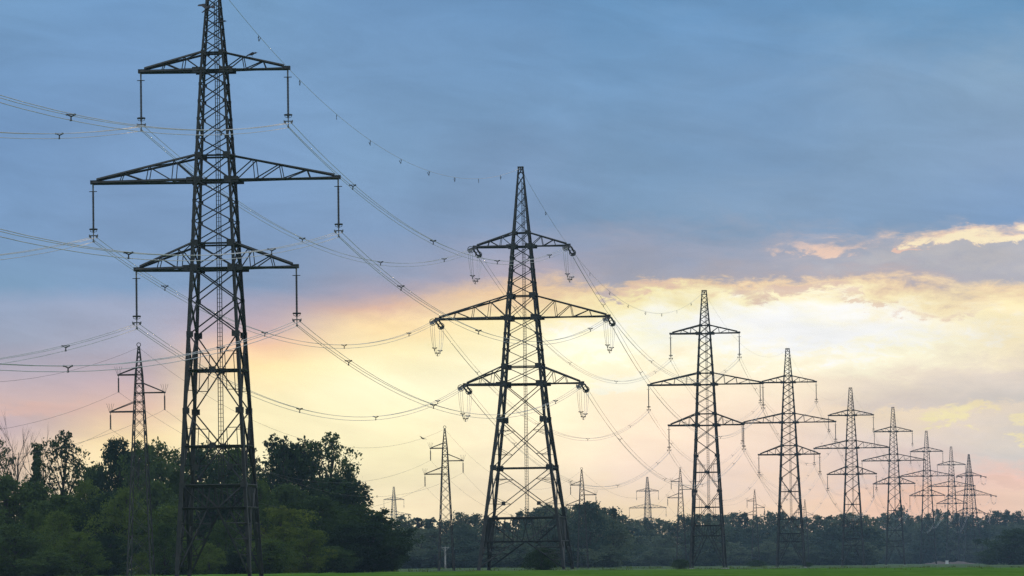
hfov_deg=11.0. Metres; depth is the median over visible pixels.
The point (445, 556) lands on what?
utility pole
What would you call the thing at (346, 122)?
earth wire
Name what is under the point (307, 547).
willow bush
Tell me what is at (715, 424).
pylon
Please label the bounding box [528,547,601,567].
bush
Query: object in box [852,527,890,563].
tree
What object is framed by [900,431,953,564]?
pylon
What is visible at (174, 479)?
willow bush
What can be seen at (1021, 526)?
tree
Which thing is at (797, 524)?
tree
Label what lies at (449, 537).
tree
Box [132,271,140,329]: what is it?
insulator string
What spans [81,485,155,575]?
willow bush
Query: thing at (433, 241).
conductor bundle
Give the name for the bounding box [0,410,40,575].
bare tree
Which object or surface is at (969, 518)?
tree
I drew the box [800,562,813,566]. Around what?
bush
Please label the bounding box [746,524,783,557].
tree
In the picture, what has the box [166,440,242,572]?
tree
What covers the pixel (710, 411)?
conductor bundle
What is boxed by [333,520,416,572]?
tree
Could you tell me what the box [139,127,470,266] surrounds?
conductor bundle
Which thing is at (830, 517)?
tree
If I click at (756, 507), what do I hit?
pylon
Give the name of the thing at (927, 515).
tree
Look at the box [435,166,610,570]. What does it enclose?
angle pylon
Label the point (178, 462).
airy tree
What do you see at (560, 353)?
conductor bundle
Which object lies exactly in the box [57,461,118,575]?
tree
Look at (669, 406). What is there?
conductor bundle
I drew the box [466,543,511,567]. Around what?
tree
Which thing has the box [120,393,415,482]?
power line
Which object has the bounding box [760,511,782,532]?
tree
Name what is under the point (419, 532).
tree
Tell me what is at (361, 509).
tree
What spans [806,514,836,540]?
tree
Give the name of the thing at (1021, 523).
tree
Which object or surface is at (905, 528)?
tree
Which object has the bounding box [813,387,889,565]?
pylon
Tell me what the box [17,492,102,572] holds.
tree
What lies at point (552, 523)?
tree
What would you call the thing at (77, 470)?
airy tree
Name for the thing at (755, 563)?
bush
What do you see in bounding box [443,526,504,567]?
tree
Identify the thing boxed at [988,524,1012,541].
tree
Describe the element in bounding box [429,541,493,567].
tree
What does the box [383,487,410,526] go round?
pylon
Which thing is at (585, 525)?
pylon
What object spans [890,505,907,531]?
tree
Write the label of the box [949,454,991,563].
angle pylon
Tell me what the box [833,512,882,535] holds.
tree
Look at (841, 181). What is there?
sky
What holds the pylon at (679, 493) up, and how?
on the ground at (770, 567)
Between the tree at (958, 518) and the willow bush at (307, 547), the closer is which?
the willow bush at (307, 547)
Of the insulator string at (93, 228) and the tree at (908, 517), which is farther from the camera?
the tree at (908, 517)
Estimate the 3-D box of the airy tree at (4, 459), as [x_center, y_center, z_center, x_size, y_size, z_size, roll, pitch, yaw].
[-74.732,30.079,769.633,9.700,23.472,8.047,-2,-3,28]
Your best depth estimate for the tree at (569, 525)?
1355.48 m
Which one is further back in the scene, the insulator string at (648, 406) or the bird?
the insulator string at (648, 406)
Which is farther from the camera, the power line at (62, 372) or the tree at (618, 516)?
the tree at (618, 516)
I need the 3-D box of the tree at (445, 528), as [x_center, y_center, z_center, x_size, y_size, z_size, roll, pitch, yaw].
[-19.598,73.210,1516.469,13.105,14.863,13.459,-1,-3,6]
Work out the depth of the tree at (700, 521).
1840.93 m
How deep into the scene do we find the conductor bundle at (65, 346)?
420.40 m
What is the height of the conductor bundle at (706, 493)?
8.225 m
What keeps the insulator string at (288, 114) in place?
hanging from the pylon at (187, 508)
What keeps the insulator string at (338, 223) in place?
hanging from the pylon at (187, 508)
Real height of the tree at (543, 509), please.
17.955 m
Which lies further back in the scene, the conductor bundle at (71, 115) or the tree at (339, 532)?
the tree at (339, 532)
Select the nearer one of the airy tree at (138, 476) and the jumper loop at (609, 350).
the jumper loop at (609, 350)
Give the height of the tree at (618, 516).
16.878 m
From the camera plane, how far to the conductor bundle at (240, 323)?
537.23 m
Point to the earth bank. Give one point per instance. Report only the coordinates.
(957, 562)
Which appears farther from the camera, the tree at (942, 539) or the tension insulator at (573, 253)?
the tree at (942, 539)
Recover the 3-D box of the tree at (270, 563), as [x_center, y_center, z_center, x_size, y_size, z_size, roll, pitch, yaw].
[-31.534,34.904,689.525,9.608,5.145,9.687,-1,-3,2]
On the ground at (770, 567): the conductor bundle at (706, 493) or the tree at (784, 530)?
the tree at (784, 530)
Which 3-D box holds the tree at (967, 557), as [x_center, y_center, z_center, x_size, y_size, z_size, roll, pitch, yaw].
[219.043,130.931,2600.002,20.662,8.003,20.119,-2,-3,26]
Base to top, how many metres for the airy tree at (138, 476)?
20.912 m
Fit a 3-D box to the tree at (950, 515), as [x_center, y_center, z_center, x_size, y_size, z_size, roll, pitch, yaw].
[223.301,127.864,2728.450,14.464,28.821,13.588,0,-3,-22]
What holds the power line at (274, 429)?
attached to the pylon at (144, 424)
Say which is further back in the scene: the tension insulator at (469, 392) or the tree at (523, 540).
the tree at (523, 540)
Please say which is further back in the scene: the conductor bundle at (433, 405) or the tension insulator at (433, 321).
the tension insulator at (433, 321)
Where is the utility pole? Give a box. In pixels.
[441,546,448,568]
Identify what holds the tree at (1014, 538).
on the ground at (770, 567)
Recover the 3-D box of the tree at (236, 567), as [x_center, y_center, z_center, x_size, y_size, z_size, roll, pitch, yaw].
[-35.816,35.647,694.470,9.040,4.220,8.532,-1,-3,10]
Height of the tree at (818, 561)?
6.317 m
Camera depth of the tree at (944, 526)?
2654.24 m
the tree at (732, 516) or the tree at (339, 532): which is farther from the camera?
the tree at (732, 516)
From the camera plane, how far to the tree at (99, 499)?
742.23 m
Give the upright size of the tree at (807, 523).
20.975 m
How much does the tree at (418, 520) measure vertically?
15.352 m
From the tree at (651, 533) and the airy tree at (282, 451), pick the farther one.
the tree at (651, 533)
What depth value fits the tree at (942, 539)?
2648.27 m
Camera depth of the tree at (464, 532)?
1456.10 m
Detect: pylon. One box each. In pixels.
[90,0,340,575]
[107,342,167,575]
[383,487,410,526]
[422,426,463,570]
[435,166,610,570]
[565,467,596,567]
[630,477,666,522]
[647,290,763,568]
[668,467,691,566]
[742,348,835,567]
[744,490,764,563]
[795,499,812,562]
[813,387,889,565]
[861,407,925,565]
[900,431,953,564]
[928,448,975,560]
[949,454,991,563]
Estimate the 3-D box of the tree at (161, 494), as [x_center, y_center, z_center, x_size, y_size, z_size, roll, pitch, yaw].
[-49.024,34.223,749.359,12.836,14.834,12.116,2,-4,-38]
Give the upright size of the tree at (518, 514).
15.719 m
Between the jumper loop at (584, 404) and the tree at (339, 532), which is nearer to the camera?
the jumper loop at (584, 404)
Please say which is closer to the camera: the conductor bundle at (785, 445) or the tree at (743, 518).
the conductor bundle at (785, 445)
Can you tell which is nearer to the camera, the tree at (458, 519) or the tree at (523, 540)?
the tree at (523, 540)
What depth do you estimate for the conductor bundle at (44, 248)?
430.00 m
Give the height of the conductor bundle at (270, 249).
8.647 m
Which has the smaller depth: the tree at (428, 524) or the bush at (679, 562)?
the bush at (679, 562)
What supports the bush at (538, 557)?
on the ground at (770, 567)
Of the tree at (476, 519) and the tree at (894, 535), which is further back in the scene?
the tree at (894, 535)
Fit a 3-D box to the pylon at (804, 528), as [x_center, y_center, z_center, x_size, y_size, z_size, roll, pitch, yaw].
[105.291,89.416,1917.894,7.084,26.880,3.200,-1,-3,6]
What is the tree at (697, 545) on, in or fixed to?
on the ground at (770, 567)
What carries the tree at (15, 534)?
on the ground at (770, 567)
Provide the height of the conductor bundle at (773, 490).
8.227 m
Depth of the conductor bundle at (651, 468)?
787.22 m
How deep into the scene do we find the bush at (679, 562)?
983.02 m
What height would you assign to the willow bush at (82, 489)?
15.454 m
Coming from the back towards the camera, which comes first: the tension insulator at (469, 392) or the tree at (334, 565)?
the tree at (334, 565)
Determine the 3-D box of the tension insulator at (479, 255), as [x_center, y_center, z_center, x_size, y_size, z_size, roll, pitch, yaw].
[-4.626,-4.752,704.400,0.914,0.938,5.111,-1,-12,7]
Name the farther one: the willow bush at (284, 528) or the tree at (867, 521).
the tree at (867, 521)
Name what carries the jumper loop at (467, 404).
hanging from the tension insulator at (462, 386)
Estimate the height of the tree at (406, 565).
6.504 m
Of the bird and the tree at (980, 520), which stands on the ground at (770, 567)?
the tree at (980, 520)
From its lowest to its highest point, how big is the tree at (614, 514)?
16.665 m
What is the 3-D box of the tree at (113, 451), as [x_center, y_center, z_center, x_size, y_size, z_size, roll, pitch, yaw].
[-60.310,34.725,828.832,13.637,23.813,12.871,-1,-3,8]
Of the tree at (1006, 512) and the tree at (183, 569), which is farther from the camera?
the tree at (1006, 512)
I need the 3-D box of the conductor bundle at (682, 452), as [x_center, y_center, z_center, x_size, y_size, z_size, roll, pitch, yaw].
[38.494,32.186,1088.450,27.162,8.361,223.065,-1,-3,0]
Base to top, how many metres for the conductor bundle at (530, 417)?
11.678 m
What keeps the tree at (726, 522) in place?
on the ground at (770, 567)
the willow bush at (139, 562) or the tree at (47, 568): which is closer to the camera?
the willow bush at (139, 562)
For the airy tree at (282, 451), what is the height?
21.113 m
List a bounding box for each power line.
[1,348,136,381]
[1,432,103,468]
[4,417,148,455]
[112,430,424,511]
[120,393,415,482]
[142,350,437,447]
[167,411,461,496]
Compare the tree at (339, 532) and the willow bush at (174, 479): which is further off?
the willow bush at (174, 479)
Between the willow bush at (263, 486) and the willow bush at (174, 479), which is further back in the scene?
the willow bush at (174, 479)
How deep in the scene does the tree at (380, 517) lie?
768.47 m
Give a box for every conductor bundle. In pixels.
[0,95,289,135]
[0,126,143,138]
[0,229,341,260]
[0,237,95,259]
[0,321,299,372]
[2,324,139,362]
[94,238,430,348]
[134,325,460,420]
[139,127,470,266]
[286,124,566,264]
[294,322,580,418]
[336,233,607,344]
[443,329,644,440]
[470,393,666,488]
[480,257,670,383]
[572,256,740,382]
[589,393,743,487]
[612,325,762,438]
[650,412,741,466]
[671,455,759,500]
[672,359,760,422]
[743,365,817,421]
[745,455,819,500]
[763,412,829,465]
[816,404,874,453]
[837,443,887,489]
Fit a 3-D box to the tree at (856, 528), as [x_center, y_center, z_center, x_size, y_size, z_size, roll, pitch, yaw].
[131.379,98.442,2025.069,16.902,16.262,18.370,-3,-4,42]
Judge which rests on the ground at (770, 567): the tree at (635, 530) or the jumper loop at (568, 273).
the tree at (635, 530)
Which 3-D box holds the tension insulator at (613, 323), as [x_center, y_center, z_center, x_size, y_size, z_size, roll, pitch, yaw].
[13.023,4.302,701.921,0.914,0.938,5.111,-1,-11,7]
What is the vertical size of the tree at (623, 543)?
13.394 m
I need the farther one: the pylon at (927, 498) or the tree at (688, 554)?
the pylon at (927, 498)
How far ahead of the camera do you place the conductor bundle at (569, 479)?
820.53 m
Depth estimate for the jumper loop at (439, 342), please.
701.36 m
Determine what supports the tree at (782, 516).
on the ground at (770, 567)
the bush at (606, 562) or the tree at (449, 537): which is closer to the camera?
the bush at (606, 562)
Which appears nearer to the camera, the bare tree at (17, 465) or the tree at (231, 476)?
the bare tree at (17, 465)
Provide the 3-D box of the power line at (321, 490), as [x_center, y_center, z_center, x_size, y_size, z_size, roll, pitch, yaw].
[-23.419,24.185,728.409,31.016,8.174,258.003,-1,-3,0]
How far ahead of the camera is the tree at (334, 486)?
797.74 m
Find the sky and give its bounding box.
[0,0,1023,569]
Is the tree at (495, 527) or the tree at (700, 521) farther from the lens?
the tree at (700, 521)
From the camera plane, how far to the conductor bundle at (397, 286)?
520.91 m
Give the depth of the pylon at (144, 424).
599.93 m
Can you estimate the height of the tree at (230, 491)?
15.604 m
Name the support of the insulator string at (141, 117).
hanging from the pylon at (187, 508)
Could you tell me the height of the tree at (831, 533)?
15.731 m
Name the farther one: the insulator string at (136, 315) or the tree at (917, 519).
the tree at (917, 519)
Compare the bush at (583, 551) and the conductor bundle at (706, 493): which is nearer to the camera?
the conductor bundle at (706, 493)
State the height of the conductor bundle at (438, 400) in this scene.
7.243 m
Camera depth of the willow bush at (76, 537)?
698.25 m
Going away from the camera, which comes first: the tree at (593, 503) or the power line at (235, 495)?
the power line at (235, 495)
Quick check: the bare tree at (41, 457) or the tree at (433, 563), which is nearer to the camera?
the bare tree at (41, 457)
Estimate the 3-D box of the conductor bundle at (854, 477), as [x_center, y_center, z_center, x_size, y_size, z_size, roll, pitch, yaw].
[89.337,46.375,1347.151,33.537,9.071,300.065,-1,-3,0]
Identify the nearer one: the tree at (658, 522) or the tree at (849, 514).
the tree at (658, 522)
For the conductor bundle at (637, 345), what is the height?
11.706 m
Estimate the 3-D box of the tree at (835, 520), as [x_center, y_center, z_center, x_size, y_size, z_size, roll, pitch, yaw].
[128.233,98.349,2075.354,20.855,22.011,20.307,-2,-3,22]
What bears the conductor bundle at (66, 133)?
hanging from the insulator string at (141, 117)
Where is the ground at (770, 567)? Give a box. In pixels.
[129,563,1023,575]
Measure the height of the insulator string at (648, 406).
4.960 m
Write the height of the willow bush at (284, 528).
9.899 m
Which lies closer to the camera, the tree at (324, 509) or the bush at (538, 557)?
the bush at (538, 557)
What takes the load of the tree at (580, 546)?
on the ground at (770, 567)
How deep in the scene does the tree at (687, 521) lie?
1835.91 m
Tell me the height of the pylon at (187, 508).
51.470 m
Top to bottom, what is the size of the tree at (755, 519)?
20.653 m
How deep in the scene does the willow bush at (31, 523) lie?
718.83 m
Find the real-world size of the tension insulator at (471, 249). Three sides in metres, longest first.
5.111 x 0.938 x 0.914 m
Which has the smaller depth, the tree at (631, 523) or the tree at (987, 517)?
the tree at (631, 523)
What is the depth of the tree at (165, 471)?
833.04 m
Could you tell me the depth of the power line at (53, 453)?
570.28 m
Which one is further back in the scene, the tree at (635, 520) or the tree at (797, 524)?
the tree at (797, 524)
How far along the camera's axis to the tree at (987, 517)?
2723.12 m
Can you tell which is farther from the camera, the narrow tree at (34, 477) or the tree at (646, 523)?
the tree at (646, 523)
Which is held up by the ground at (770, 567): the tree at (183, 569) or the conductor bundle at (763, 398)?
the tree at (183, 569)
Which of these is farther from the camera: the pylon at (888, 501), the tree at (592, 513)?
the pylon at (888, 501)
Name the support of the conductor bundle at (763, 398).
hanging from the insulator string at (739, 336)
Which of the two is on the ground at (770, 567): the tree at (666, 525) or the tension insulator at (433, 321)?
the tree at (666, 525)
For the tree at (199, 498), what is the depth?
757.70 m
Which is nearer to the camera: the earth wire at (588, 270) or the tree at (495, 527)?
the earth wire at (588, 270)
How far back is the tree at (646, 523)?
1845.44 m
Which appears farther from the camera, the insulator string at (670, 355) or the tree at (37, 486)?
the insulator string at (670, 355)
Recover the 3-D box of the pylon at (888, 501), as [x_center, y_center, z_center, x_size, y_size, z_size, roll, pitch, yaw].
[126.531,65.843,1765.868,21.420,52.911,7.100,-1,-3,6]
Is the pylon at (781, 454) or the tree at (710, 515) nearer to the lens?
the pylon at (781, 454)
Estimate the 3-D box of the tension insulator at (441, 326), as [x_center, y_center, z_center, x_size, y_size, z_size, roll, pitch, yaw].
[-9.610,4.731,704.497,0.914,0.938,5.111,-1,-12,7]
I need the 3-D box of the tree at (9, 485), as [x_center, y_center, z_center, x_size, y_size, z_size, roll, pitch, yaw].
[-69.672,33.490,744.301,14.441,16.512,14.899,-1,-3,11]
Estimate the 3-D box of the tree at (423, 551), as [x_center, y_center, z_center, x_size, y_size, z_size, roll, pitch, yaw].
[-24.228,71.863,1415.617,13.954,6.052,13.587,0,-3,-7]
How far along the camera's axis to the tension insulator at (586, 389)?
703.45 m
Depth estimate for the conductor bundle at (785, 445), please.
1028.48 m
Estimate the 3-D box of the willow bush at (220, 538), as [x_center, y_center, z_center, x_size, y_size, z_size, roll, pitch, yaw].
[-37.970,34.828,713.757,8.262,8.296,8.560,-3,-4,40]
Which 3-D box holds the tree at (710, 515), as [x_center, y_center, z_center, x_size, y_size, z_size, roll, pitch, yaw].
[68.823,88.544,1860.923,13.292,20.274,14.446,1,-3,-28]
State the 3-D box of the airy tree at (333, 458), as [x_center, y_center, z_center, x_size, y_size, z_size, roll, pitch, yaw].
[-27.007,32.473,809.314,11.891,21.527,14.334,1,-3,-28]
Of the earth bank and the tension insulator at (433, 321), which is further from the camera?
the earth bank
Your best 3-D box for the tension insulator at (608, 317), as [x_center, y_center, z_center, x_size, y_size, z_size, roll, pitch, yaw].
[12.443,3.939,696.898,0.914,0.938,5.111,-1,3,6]
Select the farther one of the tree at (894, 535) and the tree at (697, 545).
the tree at (894, 535)
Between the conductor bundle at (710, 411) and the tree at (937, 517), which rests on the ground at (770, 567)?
the tree at (937, 517)
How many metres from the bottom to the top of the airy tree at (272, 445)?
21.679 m
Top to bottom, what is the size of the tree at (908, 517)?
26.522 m
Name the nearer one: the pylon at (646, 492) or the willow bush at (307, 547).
the willow bush at (307, 547)
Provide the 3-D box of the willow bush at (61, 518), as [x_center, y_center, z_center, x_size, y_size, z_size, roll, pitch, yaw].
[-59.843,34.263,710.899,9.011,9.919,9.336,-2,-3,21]
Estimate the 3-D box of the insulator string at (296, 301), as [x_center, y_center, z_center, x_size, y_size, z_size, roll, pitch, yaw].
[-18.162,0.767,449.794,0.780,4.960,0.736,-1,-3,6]
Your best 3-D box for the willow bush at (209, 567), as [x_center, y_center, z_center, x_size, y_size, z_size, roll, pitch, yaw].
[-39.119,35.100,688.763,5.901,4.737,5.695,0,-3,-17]
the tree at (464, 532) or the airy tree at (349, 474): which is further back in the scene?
the tree at (464, 532)
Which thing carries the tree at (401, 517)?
on the ground at (770, 567)
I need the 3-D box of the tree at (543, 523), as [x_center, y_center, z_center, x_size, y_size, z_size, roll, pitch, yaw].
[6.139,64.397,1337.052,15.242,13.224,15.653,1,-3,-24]
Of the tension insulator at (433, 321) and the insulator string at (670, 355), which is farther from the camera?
the insulator string at (670, 355)
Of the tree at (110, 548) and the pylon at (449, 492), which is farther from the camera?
the pylon at (449, 492)
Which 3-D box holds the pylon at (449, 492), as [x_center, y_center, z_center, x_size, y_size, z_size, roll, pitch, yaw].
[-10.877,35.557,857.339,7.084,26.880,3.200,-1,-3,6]
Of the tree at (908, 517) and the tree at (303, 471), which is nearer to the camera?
the tree at (303, 471)
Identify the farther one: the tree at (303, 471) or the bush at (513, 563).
the bush at (513, 563)
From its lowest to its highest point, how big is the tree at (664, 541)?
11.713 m
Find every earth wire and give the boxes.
[229,0,517,182]
[527,180,696,315]
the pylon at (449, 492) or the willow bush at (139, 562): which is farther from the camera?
the pylon at (449, 492)
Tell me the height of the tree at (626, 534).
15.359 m
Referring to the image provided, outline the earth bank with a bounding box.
[925,561,974,563]
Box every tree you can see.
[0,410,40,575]
[0,428,16,501]
[0,472,50,575]
[0,523,62,575]
[7,479,83,575]
[13,550,86,575]
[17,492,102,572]
[21,427,57,492]
[22,442,50,500]
[26,430,90,526]
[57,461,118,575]
[58,489,146,575]
[73,532,148,575]
[86,435,166,560]
[115,439,158,563]
[118,436,198,517]
[121,480,200,575]
[123,503,205,574]
[151,537,216,574]
[165,449,199,488]
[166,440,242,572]
[166,480,244,574]
[197,475,287,562]
[203,444,266,525]
[214,546,257,573]
[234,538,305,573]
[240,433,294,496]
[257,436,313,494]
[259,435,359,533]
[260,482,344,569]
[286,495,370,572]
[291,431,361,499]
[293,546,363,572]
[303,524,388,572]
[310,472,387,543]
[316,502,398,572]
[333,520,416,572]
[340,466,372,505]
[345,510,425,571]
[381,538,412,571]
[391,514,414,529]
[400,517,435,541]
[400,547,424,568]
[405,548,441,568]
[407,527,443,568]
[410,517,443,534]
[413,549,451,567]
[419,528,450,559]
[427,520,456,542]
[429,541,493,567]
[435,535,457,566]
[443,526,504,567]
[447,523,487,567]
[449,510,473,529]
[457,513,482,539]
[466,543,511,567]
[473,520,503,535]
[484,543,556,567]
[494,521,519,540]
[501,510,526,565]
[505,507,550,545]
[509,519,557,562]
[510,529,536,563]
[528,504,575,545]
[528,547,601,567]
[530,542,567,566]
[535,519,557,542]
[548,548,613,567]
[555,503,598,538]
[556,523,577,538]
[568,524,600,548]
[569,500,616,552]
[574,514,632,559]
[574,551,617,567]
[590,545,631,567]
[591,502,607,513]
[595,519,636,566]
[599,506,647,564]
[608,506,622,545]
[618,514,645,533]
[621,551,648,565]
[624,527,643,564]
[630,519,653,537]
[636,516,662,537]
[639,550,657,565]
[640,534,681,561]
[644,530,661,547]
[648,519,681,537]
[654,518,668,532]
[669,513,696,542]
[672,545,696,564]
[674,513,720,537]
[674,544,713,565]
[701,513,729,544]
[714,514,735,530]
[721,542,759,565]
[724,510,743,526]
[735,512,753,528]
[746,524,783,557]
[747,515,763,536]
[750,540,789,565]
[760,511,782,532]
[761,511,798,540]
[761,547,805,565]
[767,528,807,553]
[780,516,806,536]
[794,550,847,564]
[798,517,811,533]
[804,526,857,553]
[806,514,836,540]
[819,513,854,537]
[821,515,841,530]
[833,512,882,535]
[841,527,881,560]
[852,515,885,554]
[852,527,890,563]
[871,512,897,536]
[877,529,909,563]
[884,522,911,559]
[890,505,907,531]
[897,514,916,533]
[909,514,931,542]
[909,521,954,553]
[919,512,932,530]
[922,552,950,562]
[923,519,964,559]
[932,509,949,523]
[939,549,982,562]
[941,510,956,524]
[948,514,963,531]
[954,514,983,545]
[967,516,992,530]
[972,527,1023,564]
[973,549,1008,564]
[982,514,997,529]
[988,509,1008,537]
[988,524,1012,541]
[1001,509,1015,526]
[1003,509,1023,527]
[1007,522,1017,528]
[1011,524,1023,529]
[1013,516,1023,524]
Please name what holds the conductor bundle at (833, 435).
hanging from the insulator string
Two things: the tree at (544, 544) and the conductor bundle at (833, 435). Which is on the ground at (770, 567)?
the tree at (544, 544)
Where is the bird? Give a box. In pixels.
[198,4,214,12]
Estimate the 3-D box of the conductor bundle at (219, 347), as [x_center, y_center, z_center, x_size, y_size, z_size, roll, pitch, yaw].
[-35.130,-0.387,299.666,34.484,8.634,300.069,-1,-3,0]
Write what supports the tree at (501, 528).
on the ground at (770, 567)
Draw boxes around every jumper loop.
[430,327,443,355]
[458,388,471,421]
[468,252,480,283]
[563,248,574,282]
[577,390,588,419]
[603,320,614,352]
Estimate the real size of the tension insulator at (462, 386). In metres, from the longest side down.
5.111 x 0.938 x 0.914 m
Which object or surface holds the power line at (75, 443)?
hanging from the small insulator
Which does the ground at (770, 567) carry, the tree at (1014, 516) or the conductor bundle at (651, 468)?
the tree at (1014, 516)
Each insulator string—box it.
[89,184,97,242]
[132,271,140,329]
[137,73,145,130]
[284,70,292,127]
[292,268,301,326]
[334,179,342,237]
[647,386,650,412]
[669,335,672,358]
[737,335,741,358]
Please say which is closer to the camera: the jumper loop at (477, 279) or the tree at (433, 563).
the jumper loop at (477, 279)
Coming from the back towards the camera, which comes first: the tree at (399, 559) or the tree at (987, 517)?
the tree at (987, 517)
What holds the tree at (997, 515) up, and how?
on the ground at (770, 567)
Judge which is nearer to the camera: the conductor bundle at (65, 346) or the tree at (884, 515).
the conductor bundle at (65, 346)
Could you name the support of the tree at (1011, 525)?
on the ground at (770, 567)
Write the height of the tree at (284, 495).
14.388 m
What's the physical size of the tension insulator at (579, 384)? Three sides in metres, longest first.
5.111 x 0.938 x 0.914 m
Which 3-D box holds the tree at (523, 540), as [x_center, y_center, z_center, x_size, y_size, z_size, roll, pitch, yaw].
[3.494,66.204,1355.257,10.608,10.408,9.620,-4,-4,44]
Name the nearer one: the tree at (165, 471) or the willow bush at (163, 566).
the willow bush at (163, 566)
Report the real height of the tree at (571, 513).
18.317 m
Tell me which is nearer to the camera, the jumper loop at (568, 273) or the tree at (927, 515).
the jumper loop at (568, 273)
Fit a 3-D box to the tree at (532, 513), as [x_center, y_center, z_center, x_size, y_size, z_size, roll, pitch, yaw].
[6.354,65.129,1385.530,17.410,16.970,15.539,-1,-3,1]
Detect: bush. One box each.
[5,508,63,575]
[33,509,89,574]
[42,531,112,575]
[65,475,102,575]
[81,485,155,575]
[132,552,151,575]
[141,523,186,575]
[166,466,199,537]
[187,543,228,574]
[200,520,245,573]
[228,475,288,573]
[242,505,321,572]
[283,527,338,572]
[518,547,561,569]
[668,558,691,568]
[745,560,770,566]
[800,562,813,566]
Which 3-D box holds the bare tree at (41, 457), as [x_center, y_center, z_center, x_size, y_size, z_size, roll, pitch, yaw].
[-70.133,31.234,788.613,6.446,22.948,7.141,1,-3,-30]
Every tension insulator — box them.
[429,319,438,325]
[436,321,443,329]
[457,384,466,390]
[464,386,471,394]
[467,246,476,252]
[474,249,481,257]
[568,246,575,255]
[576,382,584,388]
[581,384,588,392]
[603,315,610,321]
[608,317,615,326]
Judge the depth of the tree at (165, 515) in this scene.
728.29 m

